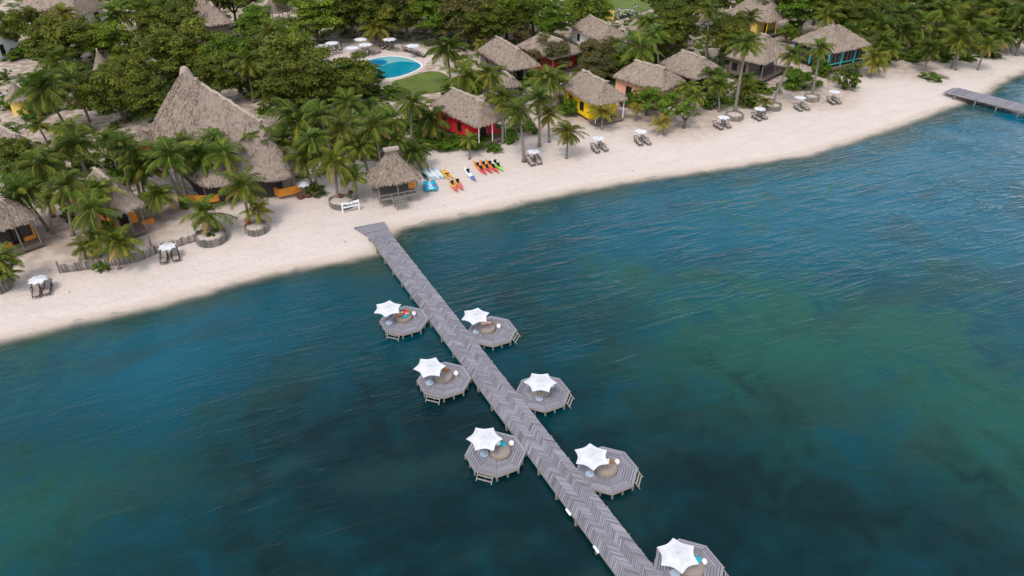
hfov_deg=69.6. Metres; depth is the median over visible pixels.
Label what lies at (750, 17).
coconut palm
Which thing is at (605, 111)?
coconut palm
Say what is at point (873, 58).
coconut palm
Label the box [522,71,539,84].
shrub
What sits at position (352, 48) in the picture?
parasol
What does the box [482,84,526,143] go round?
coconut palm
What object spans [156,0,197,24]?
broadleaf tree
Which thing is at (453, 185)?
kayak
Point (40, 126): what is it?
coconut palm
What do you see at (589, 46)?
broadleaf tree
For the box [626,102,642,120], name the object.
coconut palm
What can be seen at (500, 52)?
thatched cottage
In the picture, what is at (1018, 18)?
coconut palm
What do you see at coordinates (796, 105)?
sun lounger
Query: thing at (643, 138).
sun lounger
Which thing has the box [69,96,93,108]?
shrub
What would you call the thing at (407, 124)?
shrub
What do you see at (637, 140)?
sun lounger
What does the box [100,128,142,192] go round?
coconut palm
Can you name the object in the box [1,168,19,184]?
shrub
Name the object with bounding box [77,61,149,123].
broadleaf tree
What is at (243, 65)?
coconut palm
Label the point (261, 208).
coconut palm
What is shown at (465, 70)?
coconut palm
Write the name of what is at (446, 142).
shrub
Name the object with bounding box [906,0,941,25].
coconut palm
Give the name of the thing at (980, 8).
coconut palm
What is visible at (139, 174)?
coconut palm
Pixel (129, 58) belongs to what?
broadleaf tree
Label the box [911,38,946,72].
coconut palm
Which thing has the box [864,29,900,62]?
coconut palm
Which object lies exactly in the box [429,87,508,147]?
thatched cottage
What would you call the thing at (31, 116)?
shrub
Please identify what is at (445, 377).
round daybed
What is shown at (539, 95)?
coconut palm
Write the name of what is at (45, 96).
coconut palm
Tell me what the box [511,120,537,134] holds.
shrub
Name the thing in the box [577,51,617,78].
broadleaf tree
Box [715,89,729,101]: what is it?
shrub
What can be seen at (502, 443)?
cushion
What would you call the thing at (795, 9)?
broadleaf tree
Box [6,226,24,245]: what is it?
door
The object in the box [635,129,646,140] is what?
parasol
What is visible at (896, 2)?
coconut palm
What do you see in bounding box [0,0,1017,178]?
undergrowth
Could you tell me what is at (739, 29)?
broadleaf tree
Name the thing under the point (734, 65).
window
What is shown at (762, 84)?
shrub
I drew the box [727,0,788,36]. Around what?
thatched cottage
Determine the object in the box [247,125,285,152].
coconut palm
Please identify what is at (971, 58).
shrub
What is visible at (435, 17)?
broadleaf tree
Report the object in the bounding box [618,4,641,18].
shrub
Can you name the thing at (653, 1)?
broadleaf tree
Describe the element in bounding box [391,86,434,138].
coconut palm
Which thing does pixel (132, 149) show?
coconut palm
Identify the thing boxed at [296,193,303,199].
clay pot
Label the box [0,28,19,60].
white house
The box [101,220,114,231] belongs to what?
shrub
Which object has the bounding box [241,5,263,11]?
shrub
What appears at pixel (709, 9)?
coconut palm
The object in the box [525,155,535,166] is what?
sun lounger
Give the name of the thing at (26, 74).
shrub
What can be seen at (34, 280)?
parasol
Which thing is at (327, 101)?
shrub
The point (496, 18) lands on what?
broadleaf tree
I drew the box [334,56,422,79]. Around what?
swimming pool
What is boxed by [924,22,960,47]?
coconut palm
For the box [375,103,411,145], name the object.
coconut palm
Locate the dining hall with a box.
[149,66,301,202]
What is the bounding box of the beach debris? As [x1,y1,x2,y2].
[19,26,1017,291]
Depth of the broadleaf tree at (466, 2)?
135.68 m
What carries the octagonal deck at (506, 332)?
in the sea water
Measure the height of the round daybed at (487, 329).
0.520 m
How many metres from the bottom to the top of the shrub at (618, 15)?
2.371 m
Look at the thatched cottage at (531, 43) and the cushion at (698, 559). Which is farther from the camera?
the thatched cottage at (531, 43)
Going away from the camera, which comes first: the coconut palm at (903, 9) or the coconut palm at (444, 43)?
the coconut palm at (444, 43)
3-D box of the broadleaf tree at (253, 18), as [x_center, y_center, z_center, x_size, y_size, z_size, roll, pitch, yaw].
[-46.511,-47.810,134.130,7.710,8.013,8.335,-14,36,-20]
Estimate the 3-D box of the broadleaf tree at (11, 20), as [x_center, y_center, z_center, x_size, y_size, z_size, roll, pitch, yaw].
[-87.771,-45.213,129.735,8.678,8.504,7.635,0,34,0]
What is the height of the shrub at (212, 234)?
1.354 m
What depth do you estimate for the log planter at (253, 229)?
78.62 m
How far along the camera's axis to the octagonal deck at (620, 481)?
50.73 m
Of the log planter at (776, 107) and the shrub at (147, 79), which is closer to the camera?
the log planter at (776, 107)
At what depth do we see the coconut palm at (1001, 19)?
132.32 m
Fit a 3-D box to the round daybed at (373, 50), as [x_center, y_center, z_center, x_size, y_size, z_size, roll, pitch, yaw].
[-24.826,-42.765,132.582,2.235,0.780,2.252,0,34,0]
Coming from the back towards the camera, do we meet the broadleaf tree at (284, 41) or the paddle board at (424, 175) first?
the broadleaf tree at (284, 41)
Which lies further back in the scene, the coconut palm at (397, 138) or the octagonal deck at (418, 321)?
the coconut palm at (397, 138)
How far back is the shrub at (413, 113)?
103.66 m
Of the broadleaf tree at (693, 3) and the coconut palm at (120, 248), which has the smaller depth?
the coconut palm at (120, 248)
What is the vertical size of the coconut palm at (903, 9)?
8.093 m
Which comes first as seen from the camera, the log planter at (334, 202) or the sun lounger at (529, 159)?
the log planter at (334, 202)
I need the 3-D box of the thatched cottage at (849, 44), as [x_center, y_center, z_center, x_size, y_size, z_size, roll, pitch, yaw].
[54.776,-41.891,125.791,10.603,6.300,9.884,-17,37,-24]
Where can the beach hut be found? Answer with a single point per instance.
(392, 174)
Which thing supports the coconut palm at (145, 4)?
on the sand
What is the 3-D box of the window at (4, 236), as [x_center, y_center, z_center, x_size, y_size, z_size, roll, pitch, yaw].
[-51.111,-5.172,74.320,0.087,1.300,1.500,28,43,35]
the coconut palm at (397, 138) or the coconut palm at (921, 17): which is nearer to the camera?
the coconut palm at (397, 138)
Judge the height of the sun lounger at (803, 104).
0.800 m
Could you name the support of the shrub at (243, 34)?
on the sand
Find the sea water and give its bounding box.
[0,76,1023,575]
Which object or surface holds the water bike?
on the sand
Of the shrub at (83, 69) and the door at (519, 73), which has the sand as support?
the shrub at (83, 69)
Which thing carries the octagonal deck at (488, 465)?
in the sea water
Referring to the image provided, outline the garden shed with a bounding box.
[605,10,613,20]
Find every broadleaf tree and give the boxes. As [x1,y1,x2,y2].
[0,7,38,41]
[0,136,42,173]
[16,12,103,61]
[24,8,59,36]
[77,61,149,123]
[78,20,139,57]
[97,51,156,82]
[98,0,158,11]
[119,76,170,119]
[128,15,227,72]
[132,8,183,38]
[135,0,204,35]
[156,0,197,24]
[192,50,243,93]
[198,27,261,85]
[205,0,257,29]
[233,4,275,44]
[244,55,342,111]
[245,29,335,92]
[246,36,277,66]
[271,18,312,52]
[272,0,305,25]
[286,0,349,43]
[319,0,357,32]
[322,50,381,90]
[326,0,370,38]
[331,64,380,100]
[338,0,401,39]
[375,0,427,41]
[407,0,466,39]
[433,0,501,46]
[437,0,482,35]
[456,0,516,41]
[486,0,540,39]
[502,0,540,42]
[509,22,532,41]
[525,0,554,31]
[525,31,578,65]
[530,0,576,33]
[562,0,614,21]
[577,37,619,69]
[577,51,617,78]
[607,47,630,71]
[630,85,665,115]
[641,0,674,6]
[641,90,695,123]
[648,27,687,59]
[652,0,699,24]
[658,5,701,53]
[671,104,700,128]
[677,0,719,33]
[699,19,750,67]
[712,0,743,23]
[712,11,748,57]
[762,0,791,9]
[775,0,825,36]
[776,22,802,43]
[807,0,847,25]
[834,0,882,32]
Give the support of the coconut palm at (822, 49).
on the sand
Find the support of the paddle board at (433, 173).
on the sand
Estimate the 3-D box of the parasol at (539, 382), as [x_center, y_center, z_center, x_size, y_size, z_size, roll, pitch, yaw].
[2.152,7.838,56.946,2.560,1.818,2.217,2,31,-1]
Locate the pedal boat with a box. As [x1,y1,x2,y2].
[423,180,437,191]
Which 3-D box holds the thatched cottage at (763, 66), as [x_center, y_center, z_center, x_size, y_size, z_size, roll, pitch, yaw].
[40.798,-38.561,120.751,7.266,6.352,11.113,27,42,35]
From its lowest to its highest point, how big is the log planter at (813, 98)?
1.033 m
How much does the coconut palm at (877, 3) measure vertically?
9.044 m
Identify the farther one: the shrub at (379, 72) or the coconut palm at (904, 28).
the coconut palm at (904, 28)
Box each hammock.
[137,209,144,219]
[486,124,500,135]
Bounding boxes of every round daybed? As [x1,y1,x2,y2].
[368,47,379,53]
[395,309,411,322]
[435,367,452,382]
[478,320,494,333]
[490,441,510,459]
[532,388,550,396]
[596,457,617,477]
[683,554,704,575]
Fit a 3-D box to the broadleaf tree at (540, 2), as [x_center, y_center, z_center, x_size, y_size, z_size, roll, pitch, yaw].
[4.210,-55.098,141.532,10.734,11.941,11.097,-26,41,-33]
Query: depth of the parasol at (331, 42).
130.50 m
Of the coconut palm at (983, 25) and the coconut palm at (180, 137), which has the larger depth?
the coconut palm at (983, 25)
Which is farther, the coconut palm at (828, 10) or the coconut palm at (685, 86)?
the coconut palm at (828, 10)
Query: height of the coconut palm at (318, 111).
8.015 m
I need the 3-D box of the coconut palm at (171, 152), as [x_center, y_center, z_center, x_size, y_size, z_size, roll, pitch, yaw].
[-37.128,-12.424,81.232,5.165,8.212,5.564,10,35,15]
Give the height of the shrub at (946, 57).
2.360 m
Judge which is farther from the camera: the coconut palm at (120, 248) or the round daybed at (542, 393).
the coconut palm at (120, 248)
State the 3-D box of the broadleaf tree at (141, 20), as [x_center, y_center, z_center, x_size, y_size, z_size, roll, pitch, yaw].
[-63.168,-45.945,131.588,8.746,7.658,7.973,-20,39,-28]
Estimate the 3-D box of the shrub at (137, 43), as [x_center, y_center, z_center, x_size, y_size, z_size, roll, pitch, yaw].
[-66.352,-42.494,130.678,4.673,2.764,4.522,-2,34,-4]
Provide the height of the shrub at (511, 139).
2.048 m
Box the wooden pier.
[354,222,660,575]
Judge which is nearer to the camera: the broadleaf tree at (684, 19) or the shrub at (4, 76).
the shrub at (4, 76)
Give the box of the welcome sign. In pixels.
[341,199,359,213]
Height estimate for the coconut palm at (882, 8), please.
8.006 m
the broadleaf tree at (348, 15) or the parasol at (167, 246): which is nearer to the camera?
the parasol at (167, 246)
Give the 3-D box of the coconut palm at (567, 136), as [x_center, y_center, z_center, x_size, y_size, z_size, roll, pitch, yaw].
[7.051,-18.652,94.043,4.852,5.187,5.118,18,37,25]
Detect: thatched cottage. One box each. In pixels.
[0,193,43,254]
[83,167,147,238]
[192,0,231,34]
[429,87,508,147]
[476,35,539,85]
[516,32,585,73]
[561,69,627,125]
[570,14,629,52]
[612,59,685,109]
[625,14,688,51]
[658,49,726,95]
[726,33,791,80]
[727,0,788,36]
[792,23,871,69]
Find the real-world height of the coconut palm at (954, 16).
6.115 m
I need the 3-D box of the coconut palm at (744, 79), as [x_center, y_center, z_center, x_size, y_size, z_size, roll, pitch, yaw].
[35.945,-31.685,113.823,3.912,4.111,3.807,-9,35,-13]
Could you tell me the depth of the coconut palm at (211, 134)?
83.72 m
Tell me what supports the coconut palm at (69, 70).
on the sand
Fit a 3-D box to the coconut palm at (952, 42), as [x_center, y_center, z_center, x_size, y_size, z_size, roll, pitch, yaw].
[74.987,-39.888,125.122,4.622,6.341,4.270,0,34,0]
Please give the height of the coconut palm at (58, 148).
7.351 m
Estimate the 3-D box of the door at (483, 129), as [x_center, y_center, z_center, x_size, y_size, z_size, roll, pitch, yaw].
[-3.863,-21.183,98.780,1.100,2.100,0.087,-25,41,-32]
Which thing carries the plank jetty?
on the sand
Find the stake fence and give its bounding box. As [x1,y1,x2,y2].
[55,233,202,272]
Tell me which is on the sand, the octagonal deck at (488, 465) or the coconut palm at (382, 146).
the coconut palm at (382, 146)
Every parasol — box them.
[28,275,47,292]
[158,242,175,259]
[296,181,310,195]
[325,40,338,54]
[345,46,358,59]
[354,37,367,50]
[359,43,372,56]
[374,300,400,324]
[383,38,396,50]
[406,43,419,57]
[414,358,445,384]
[461,308,488,333]
[467,428,501,456]
[524,373,556,400]
[527,149,539,161]
[575,444,608,476]
[592,136,604,148]
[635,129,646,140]
[657,538,698,575]
[717,115,729,126]
[754,107,765,116]
[795,96,805,106]
[829,90,839,100]
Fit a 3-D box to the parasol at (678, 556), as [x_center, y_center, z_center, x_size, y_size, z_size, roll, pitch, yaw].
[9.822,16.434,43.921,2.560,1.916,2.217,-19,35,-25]
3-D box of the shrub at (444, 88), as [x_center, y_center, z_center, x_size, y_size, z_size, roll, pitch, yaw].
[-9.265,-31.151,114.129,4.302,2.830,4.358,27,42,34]
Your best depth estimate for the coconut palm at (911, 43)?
131.65 m
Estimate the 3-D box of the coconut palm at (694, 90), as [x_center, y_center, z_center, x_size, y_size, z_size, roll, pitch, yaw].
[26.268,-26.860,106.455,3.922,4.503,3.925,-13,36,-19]
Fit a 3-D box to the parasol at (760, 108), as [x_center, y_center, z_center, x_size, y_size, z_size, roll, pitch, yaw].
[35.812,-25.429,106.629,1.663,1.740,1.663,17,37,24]
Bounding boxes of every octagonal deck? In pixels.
[379,306,429,340]
[416,362,471,404]
[464,431,526,484]
[468,316,520,350]
[516,376,573,415]
[576,446,642,498]
[654,538,728,575]
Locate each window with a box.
[0,44,5,54]
[0,229,15,243]
[15,224,32,238]
[457,122,461,131]
[579,101,583,110]
[625,86,631,94]
[731,62,737,70]
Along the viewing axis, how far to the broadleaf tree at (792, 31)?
136.71 m
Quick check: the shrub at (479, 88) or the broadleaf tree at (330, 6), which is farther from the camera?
the broadleaf tree at (330, 6)
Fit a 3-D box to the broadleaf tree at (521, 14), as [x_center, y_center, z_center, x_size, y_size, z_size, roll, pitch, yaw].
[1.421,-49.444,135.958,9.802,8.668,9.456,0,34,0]
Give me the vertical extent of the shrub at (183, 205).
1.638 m
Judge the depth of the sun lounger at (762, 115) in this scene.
107.09 m
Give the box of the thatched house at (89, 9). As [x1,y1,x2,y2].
[18,0,106,29]
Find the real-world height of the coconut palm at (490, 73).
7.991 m
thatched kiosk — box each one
[3,81,30,114]
[92,48,105,72]
[132,126,153,152]
[262,0,292,21]
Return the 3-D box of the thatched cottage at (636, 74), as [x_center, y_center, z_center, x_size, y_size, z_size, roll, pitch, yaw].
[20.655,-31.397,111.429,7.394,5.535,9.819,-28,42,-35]
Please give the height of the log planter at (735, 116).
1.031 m
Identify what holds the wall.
on the sand
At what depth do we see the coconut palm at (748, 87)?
109.65 m
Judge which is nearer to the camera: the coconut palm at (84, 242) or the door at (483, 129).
the coconut palm at (84, 242)
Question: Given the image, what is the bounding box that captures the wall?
[140,217,154,224]
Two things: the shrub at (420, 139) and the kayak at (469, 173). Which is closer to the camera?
the kayak at (469, 173)
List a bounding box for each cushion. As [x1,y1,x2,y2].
[499,441,505,446]
[695,555,702,562]
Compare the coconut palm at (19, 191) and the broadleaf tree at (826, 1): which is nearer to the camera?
the coconut palm at (19, 191)
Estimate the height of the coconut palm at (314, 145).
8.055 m
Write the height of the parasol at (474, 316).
1.920 m
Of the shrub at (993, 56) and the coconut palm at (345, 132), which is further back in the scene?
the shrub at (993, 56)
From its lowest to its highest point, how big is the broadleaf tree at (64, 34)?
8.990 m
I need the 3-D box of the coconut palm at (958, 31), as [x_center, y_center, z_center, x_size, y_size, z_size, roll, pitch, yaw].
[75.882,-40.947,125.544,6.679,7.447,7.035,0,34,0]
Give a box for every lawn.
[392,71,448,93]
[583,0,656,16]
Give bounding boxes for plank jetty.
[943,88,1023,116]
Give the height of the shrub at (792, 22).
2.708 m
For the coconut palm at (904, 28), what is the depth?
129.64 m
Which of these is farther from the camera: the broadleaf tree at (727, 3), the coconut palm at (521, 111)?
the broadleaf tree at (727, 3)
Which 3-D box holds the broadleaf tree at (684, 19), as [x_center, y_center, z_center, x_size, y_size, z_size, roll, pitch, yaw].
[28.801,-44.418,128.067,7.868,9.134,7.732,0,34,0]
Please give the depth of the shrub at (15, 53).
128.66 m
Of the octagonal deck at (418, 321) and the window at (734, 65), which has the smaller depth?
the octagonal deck at (418, 321)
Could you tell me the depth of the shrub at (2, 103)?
107.64 m
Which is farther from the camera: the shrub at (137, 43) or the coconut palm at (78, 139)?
the shrub at (137, 43)
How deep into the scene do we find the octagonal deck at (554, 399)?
57.50 m
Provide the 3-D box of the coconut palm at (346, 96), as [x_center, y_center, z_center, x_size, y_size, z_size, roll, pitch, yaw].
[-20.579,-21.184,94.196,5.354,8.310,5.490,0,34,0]
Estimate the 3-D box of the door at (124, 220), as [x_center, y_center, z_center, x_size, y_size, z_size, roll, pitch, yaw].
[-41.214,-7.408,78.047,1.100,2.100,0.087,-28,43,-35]
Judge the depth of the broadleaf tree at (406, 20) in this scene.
134.04 m
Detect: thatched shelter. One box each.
[0,125,42,171]
[497,70,521,96]
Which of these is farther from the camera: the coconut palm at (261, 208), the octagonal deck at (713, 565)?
the coconut palm at (261, 208)
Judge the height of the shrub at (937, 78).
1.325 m
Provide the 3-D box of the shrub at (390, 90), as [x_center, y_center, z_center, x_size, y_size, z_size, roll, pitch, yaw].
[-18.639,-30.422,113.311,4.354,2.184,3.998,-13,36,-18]
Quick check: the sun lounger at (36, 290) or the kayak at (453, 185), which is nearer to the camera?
the sun lounger at (36, 290)
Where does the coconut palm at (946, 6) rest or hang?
on the sand
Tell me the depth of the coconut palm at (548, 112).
96.93 m
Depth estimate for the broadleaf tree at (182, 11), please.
132.58 m
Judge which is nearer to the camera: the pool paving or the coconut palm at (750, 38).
the coconut palm at (750, 38)
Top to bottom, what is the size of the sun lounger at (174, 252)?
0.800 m
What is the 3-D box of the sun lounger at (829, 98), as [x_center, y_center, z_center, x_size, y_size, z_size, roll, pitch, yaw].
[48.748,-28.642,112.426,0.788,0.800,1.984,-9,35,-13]
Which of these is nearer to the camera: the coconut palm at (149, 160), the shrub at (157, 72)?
the coconut palm at (149, 160)
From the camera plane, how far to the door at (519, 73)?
118.15 m
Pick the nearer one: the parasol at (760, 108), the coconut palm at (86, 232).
the coconut palm at (86, 232)
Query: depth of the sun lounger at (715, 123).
103.95 m
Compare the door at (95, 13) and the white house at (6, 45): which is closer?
the white house at (6, 45)
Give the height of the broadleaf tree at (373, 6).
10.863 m
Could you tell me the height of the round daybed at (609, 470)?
0.520 m
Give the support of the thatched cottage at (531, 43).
on the sand
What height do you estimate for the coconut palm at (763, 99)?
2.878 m
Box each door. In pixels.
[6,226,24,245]
[94,12,100,21]
[117,213,129,225]
[480,126,486,136]
[517,69,522,80]
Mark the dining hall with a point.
(191, 103)
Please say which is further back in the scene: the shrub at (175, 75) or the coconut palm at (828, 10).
the coconut palm at (828, 10)
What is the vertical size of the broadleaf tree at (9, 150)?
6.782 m
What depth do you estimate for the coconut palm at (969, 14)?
134.52 m
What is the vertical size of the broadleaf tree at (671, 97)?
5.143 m
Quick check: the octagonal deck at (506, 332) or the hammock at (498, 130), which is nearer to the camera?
the octagonal deck at (506, 332)
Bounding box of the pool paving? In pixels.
[320,43,432,81]
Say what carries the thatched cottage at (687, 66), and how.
on the sand
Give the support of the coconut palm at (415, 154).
on the sand
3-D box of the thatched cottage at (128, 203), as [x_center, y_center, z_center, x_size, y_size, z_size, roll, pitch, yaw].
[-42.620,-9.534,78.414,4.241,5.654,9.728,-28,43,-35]
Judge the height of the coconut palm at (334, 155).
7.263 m
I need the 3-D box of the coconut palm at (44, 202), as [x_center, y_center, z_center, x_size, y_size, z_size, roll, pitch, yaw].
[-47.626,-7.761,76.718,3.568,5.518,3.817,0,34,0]
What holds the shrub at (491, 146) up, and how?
on the sand
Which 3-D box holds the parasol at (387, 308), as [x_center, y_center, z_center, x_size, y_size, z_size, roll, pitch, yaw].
[-10.954,2.366,65.240,2.560,1.752,2.217,-18,37,-25]
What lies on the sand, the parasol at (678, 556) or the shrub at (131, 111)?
the shrub at (131, 111)
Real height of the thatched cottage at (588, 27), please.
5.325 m
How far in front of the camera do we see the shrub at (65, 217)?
79.59 m
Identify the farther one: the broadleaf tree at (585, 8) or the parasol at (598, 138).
the broadleaf tree at (585, 8)
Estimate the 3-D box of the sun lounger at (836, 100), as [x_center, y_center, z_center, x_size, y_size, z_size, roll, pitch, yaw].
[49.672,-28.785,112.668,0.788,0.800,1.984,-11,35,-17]
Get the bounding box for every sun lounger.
[30,283,40,298]
[41,278,52,295]
[159,250,168,264]
[170,246,179,261]
[385,43,393,49]
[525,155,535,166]
[533,154,541,163]
[590,143,599,153]
[597,141,608,150]
[633,135,642,145]
[641,135,651,144]
[712,120,723,128]
[721,119,731,127]
[751,112,762,121]
[757,111,767,118]
[793,103,802,111]
[800,102,809,110]
[826,96,836,104]
[831,95,841,103]
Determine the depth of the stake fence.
73.80 m
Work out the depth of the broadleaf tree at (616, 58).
118.58 m
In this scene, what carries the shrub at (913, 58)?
on the sand
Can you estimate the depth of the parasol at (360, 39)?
132.43 m
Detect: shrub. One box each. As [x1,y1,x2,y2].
[0,68,11,80]
[0,96,11,110]
[1,47,31,60]
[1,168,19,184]
[16,71,46,86]
[16,106,47,120]
[40,100,63,113]
[59,204,75,222]
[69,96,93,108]
[70,156,91,171]
[73,61,90,73]
[91,260,110,273]
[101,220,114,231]
[103,155,119,169]
[115,168,133,185]
[118,103,144,116]
[124,41,145,53]
[143,72,152,82]
[152,60,163,75]
[161,68,179,82]
[178,197,189,209]
[205,229,218,236]
[235,81,260,98]
[236,31,263,40]
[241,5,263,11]
[244,72,266,84]
[254,101,276,114]
[305,182,325,197]
[324,95,341,103]
[331,139,349,150]
[342,110,357,125]
[358,82,382,96]
[374,68,385,80]
[379,83,406,98]
[400,120,414,132]
[404,104,427,123]
[416,135,435,146]
[430,137,461,151]
[440,79,463,94]
[456,133,490,150]
[469,80,487,92]
[485,141,502,152]
[504,130,519,144]
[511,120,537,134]
[518,80,525,89]
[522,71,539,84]
[557,98,577,115]
[574,52,589,64]
[614,8,625,19]
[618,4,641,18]
[619,92,639,106]
[652,51,671,61]
[699,94,717,109]
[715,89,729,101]
[738,92,757,107]
[746,80,767,93]
[783,67,813,89]
[786,19,800,29]
[811,59,832,75]
[835,62,862,89]
[889,49,906,60]
[903,48,929,62]
[917,72,942,81]
[935,48,965,62]
[960,52,980,61]
[977,49,1001,58]
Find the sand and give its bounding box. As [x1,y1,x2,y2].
[0,0,1023,343]
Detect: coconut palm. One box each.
[0,165,50,231]
[0,241,26,275]
[0,261,23,283]
[3,71,85,123]
[4,146,67,217]
[15,5,45,29]
[21,115,50,144]
[30,45,88,102]
[31,185,66,234]
[36,168,90,236]
[39,142,84,200]
[42,60,93,122]
[46,114,100,174]
[48,2,81,46]
[50,124,101,178]
[62,187,122,252]
[66,234,104,261]
[74,220,116,257]
[76,175,125,226]
[83,223,144,269]
[88,126,125,168]
[90,0,136,29]
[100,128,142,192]
[113,139,150,197]
[114,148,162,197]
[124,0,177,26]
[137,180,184,217]
[140,135,196,201]
[143,148,179,203]
[168,129,197,191]
[179,138,216,194]
[179,193,237,233]
[199,126,228,149]
[201,135,248,200]
[213,165,266,221]
[222,50,267,102]
[223,132,257,153]
[239,196,274,223]
[245,15,283,43]
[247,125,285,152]
[257,97,327,146]
[266,123,304,156]
[282,139,322,187]
[293,127,333,190]
[301,99,339,160]
[306,139,357,197]
[316,108,359,175]
[327,86,368,144]
[335,158,367,199]
[341,132,384,177]
[351,96,386,127]
[351,109,394,160]
[358,19,396,46]
[370,131,390,156]
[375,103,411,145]
[381,128,410,156]
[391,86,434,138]
[395,138,432,170]
[407,105,450,140]
[422,31,469,78]
[439,60,487,94]
[459,129,479,159]
[473,39,486,49]
[473,62,507,103]
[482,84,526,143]
[493,95,541,162]
[523,64,571,106]
[523,84,553,146]
[533,103,564,142]
[549,120,588,158]
[553,71,569,97]
[586,104,620,130]
[604,35,621,49]
[612,30,665,65]
[619,54,643,68]
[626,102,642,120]
[631,12,663,34]
[639,23,670,62]
[649,111,673,135]
[674,80,701,106]
[680,84,708,116]
[693,0,726,58]
[696,66,729,94]
[702,76,734,111]
[724,31,766,110]
[732,70,759,86]
[734,80,760,104]
[739,8,763,29]
[752,96,773,113]
[772,42,809,103]
[804,37,835,94]
[812,3,847,28]
[842,18,868,39]
[852,0,893,39]
[859,46,891,76]
[862,10,902,40]
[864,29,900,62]
[879,0,892,14]
[879,38,908,67]
[880,0,922,19]
[881,20,923,47]
[884,3,929,27]
[891,24,936,50]
[895,9,943,52]
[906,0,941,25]
[908,38,940,58]
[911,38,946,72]
[915,0,967,33]
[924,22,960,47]
[929,14,968,47]
[938,24,985,68]
[940,0,983,15]
[940,8,994,29]
[943,34,969,70]
[961,16,1006,51]
[962,0,1002,19]
[969,35,1004,70]
[976,13,1019,35]
[978,28,1015,58]
[980,0,1023,24]
[998,15,1023,55]
[1003,4,1023,55]
[1004,28,1019,50]
[1010,25,1023,47]
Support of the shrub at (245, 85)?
on the sand
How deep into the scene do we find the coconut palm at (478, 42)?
126.69 m
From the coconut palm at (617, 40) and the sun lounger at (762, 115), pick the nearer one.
the sun lounger at (762, 115)
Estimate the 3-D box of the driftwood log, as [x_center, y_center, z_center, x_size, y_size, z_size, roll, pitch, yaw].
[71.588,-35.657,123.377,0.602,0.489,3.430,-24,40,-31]
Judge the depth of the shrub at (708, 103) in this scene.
109.50 m
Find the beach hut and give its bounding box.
[366,146,422,207]
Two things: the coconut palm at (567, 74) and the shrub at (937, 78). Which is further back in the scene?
the shrub at (937, 78)
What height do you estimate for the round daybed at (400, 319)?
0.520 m
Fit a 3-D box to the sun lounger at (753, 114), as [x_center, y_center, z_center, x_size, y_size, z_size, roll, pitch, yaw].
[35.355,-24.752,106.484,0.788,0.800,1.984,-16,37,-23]
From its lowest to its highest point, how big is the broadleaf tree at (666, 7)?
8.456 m
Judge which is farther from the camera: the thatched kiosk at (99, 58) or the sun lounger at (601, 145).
the thatched kiosk at (99, 58)
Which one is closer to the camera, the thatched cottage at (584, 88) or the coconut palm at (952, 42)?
the thatched cottage at (584, 88)
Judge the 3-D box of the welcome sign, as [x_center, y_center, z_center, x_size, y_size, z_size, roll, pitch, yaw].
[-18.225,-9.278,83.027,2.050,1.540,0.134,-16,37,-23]
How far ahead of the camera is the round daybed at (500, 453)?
52.16 m
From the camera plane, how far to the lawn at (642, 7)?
163.01 m
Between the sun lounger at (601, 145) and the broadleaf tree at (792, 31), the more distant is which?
the broadleaf tree at (792, 31)
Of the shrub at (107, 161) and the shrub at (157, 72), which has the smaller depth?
the shrub at (107, 161)
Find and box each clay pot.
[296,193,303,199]
[304,192,311,197]
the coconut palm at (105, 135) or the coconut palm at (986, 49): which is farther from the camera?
the coconut palm at (986, 49)
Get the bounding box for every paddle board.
[420,171,428,179]
[423,167,434,178]
[429,168,439,178]
[433,167,443,177]
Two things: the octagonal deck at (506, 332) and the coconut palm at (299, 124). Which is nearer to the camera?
the octagonal deck at (506, 332)
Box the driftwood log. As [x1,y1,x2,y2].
[929,72,949,78]
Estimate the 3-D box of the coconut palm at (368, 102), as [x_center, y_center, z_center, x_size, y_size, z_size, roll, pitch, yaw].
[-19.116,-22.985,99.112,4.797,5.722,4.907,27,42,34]
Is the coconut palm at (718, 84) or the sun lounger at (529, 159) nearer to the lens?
the sun lounger at (529, 159)
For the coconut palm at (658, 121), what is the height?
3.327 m
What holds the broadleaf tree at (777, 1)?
on the sand
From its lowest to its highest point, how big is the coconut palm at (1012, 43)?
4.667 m
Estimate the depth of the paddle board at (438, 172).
91.41 m
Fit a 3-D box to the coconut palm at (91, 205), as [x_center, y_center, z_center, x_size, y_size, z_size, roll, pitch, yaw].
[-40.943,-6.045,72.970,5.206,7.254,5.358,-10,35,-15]
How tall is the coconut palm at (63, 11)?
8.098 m
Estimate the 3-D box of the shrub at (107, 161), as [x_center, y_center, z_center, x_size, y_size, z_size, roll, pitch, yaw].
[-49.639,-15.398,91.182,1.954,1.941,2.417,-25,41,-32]
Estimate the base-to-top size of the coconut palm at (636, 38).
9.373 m
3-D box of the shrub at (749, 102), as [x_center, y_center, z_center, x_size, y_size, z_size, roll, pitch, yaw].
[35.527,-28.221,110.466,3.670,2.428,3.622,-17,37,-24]
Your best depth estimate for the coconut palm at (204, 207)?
76.71 m
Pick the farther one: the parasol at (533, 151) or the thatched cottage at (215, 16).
the thatched cottage at (215, 16)
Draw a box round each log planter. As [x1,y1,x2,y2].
[0,277,13,294]
[194,225,227,247]
[243,219,268,236]
[328,193,353,210]
[725,110,743,121]
[765,101,781,111]
[804,93,819,102]
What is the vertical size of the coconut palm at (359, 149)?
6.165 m
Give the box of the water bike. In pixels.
[440,169,452,178]
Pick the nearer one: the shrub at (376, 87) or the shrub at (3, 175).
the shrub at (3, 175)
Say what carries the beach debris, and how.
on the sand
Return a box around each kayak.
[449,178,456,190]
[455,177,462,189]
[463,166,474,179]
[473,161,485,173]
[479,159,491,172]
[486,160,498,172]
[491,158,502,170]
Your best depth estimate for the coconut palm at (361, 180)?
83.68 m
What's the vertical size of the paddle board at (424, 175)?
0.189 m
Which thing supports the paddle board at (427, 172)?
on the sand
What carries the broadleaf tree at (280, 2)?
on the sand
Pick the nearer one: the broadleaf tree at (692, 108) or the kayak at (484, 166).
the kayak at (484, 166)

